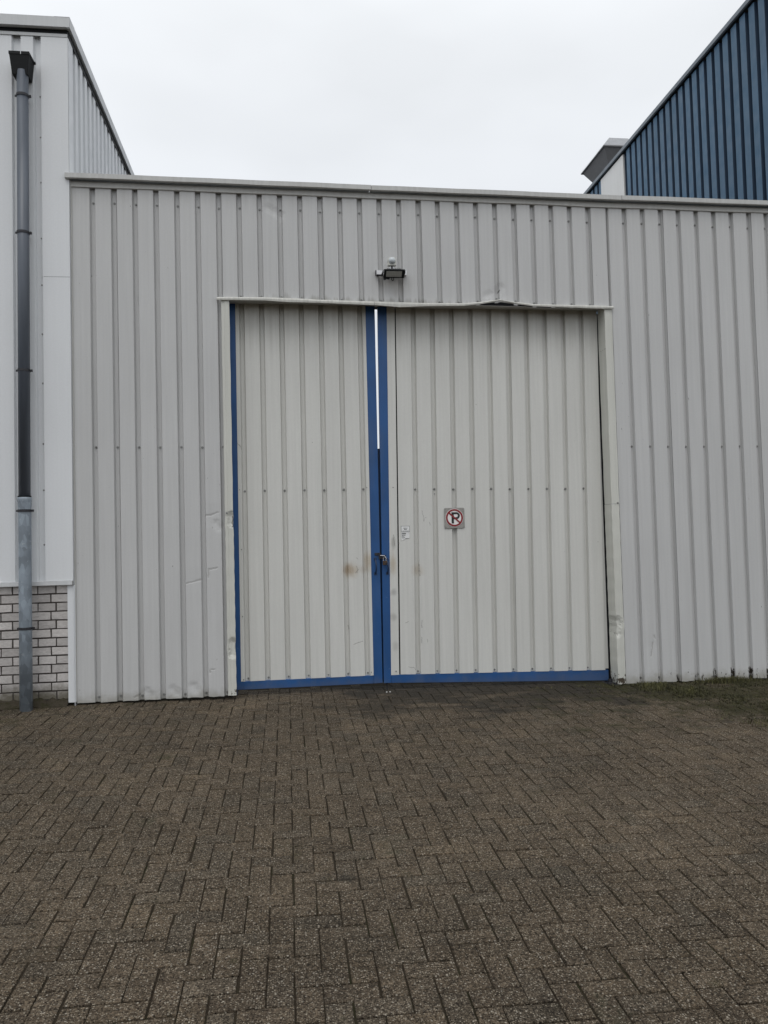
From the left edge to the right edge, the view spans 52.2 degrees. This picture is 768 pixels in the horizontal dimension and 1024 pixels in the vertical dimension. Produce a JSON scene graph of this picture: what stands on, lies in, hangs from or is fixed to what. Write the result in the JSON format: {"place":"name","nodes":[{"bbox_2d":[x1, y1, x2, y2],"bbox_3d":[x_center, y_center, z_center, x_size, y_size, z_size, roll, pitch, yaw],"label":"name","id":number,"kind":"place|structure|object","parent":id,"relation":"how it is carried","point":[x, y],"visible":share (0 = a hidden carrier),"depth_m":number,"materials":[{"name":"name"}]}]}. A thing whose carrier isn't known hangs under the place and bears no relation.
{"place":"outdoors","nodes":[
{"label":"outdoors","id":0,"kind":"place"},
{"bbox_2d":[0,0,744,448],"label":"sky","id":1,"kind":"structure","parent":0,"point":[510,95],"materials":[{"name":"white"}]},
{"bbox_2d":[0,678,767,1023],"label":"paving","id":2,"kind":"structure","parent":0,"point":[714,760],"depth_m":3.85,"materials":[{"name":"brown brick"}]},
{"bbox_2d":[13,674,767,728],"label":"grass","id":3,"kind":"structure","parent":2,"relation":"on","point":[692,689],"depth_m":7.37,"materials":[{"name":"green plant"}]},
{"bbox_2d":[602,679,619,684],"bbox_3d":[2.231,1.668,7.719,0.110,0.046,0.220,-1,-2,-7],"label":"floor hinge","id":4,"kind":"object","parent":2,"relation":"on","point":[609,681],"visible":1,"depth_m":7.71,"materials":[{"name":"metal"}]},
{"bbox_2d":[0,581,767,1023],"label":"ground","id":5,"kind":"structure","parent":0,"point":[336,871],"depth_m":3.60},
{"bbox_2d":[0,13,133,709],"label":"industrial building","id":6,"kind":"structure","parent":5,"relation":"on","point":[72,129],"depth_m":7.09,"materials":[{"name":"white metal"}]},
{"bbox_2d":[8,50,35,711],"bbox_3d":[-3.193,-1.186,6.995,0.188,5.862,0.215,-1,-2,-7],"label":"downpipe","id":7,"kind":"object","parent":6,"relation":"attached to","point":[23,63],"visible":1,"depth_m":6.91,"materials":[{"name":"grey plastic"}]},
{"bbox_2d":[64,172,767,703],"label":"cladding wall","id":8,"kind":"structure","parent":5,"relation":"on","point":[166,270],"depth_m":7.56,"materials":[{"name":"metal"}]},
{"bbox_2d":[229,304,384,689],"bbox_3d":[-0.721,-0.186,7.525,1.449,3.684,0.133,-1,-2,-7],"label":"gate leaf","id":9,"kind":"object","parent":8,"relation":"attached to","point":[307,524],"visible":0.95,"depth_m":7.51,"materials":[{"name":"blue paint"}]},
{"bbox_2d":[375,257,406,280],"bbox_3d":[0.074,-2.311,7.454,0.299,0.215,0.170,-1,-2,-7],"label":"floodlight","id":10,"kind":"object","parent":8,"relation":"attached to","point":[391,272],"visible":1,"depth_m":7.42,"materials":[{"name":"black plastic"}]},
{"bbox_2d":[377,306,608,682],"bbox_3d":[1.073,-0.183,7.746,2.269,3.766,0.133,-1,-2,-7],"label":"gate leaf","id":11,"kind":"object","parent":8,"relation":"attached to","point":[489,421],"visible":0.98,"depth_m":7.73,"materials":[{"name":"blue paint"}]},
{"bbox_2d":[401,532,409,539],"bbox_3d":[0.208,0.235,7.597,0.084,0.076,0.001,-1,-2,-7],"label":"sticker","id":12,"kind":"object","parent":11,"relation":"attached to","point":[405,535],"visible":1,"depth_m":7.60,"materials":[{"name":"paper"}]},
{"bbox_2d":[401,526,409,531],"bbox_3d":[0.207,0.164,7.599,0.085,0.058,0.002,-1,-2,-7],"label":"sticker","id":13,"kind":"object","parent":11,"relation":"attached to","point":[405,528],"visible":1,"depth_m":7.60,"materials":[{"name":"paper"}]},
{"bbox_2d":[444,508,464,527],"bbox_3d":[0.688,0.059,7.660,0.200,0.200,0.008,-1,-2,-7],"label":"no parking sign","id":14,"kind":"object","parent":11,"relation":"attached to","point":[453,517],"visible":1,"depth_m":7.66,"materials":[{"name":"metal"}]},
{"bbox_2d":[583,0,767,199],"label":"industrial building","id":15,"kind":"structure","parent":5,"relation":"on","point":[701,131],"depth_m":10.34,"materials":[{"name":"metal"}]},
{"bbox_2d":[581,138,628,182],"bbox_3d":[4.679,-6.682,15.926,0.920,1.545,1.200,-1,-2,-7],"label":"roof cowl","id":16,"kind":"object","parent":15,"relation":"on","point":[608,151],"visible":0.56,"depth_m":15.60,"materials":[{"name":"grey metal"}]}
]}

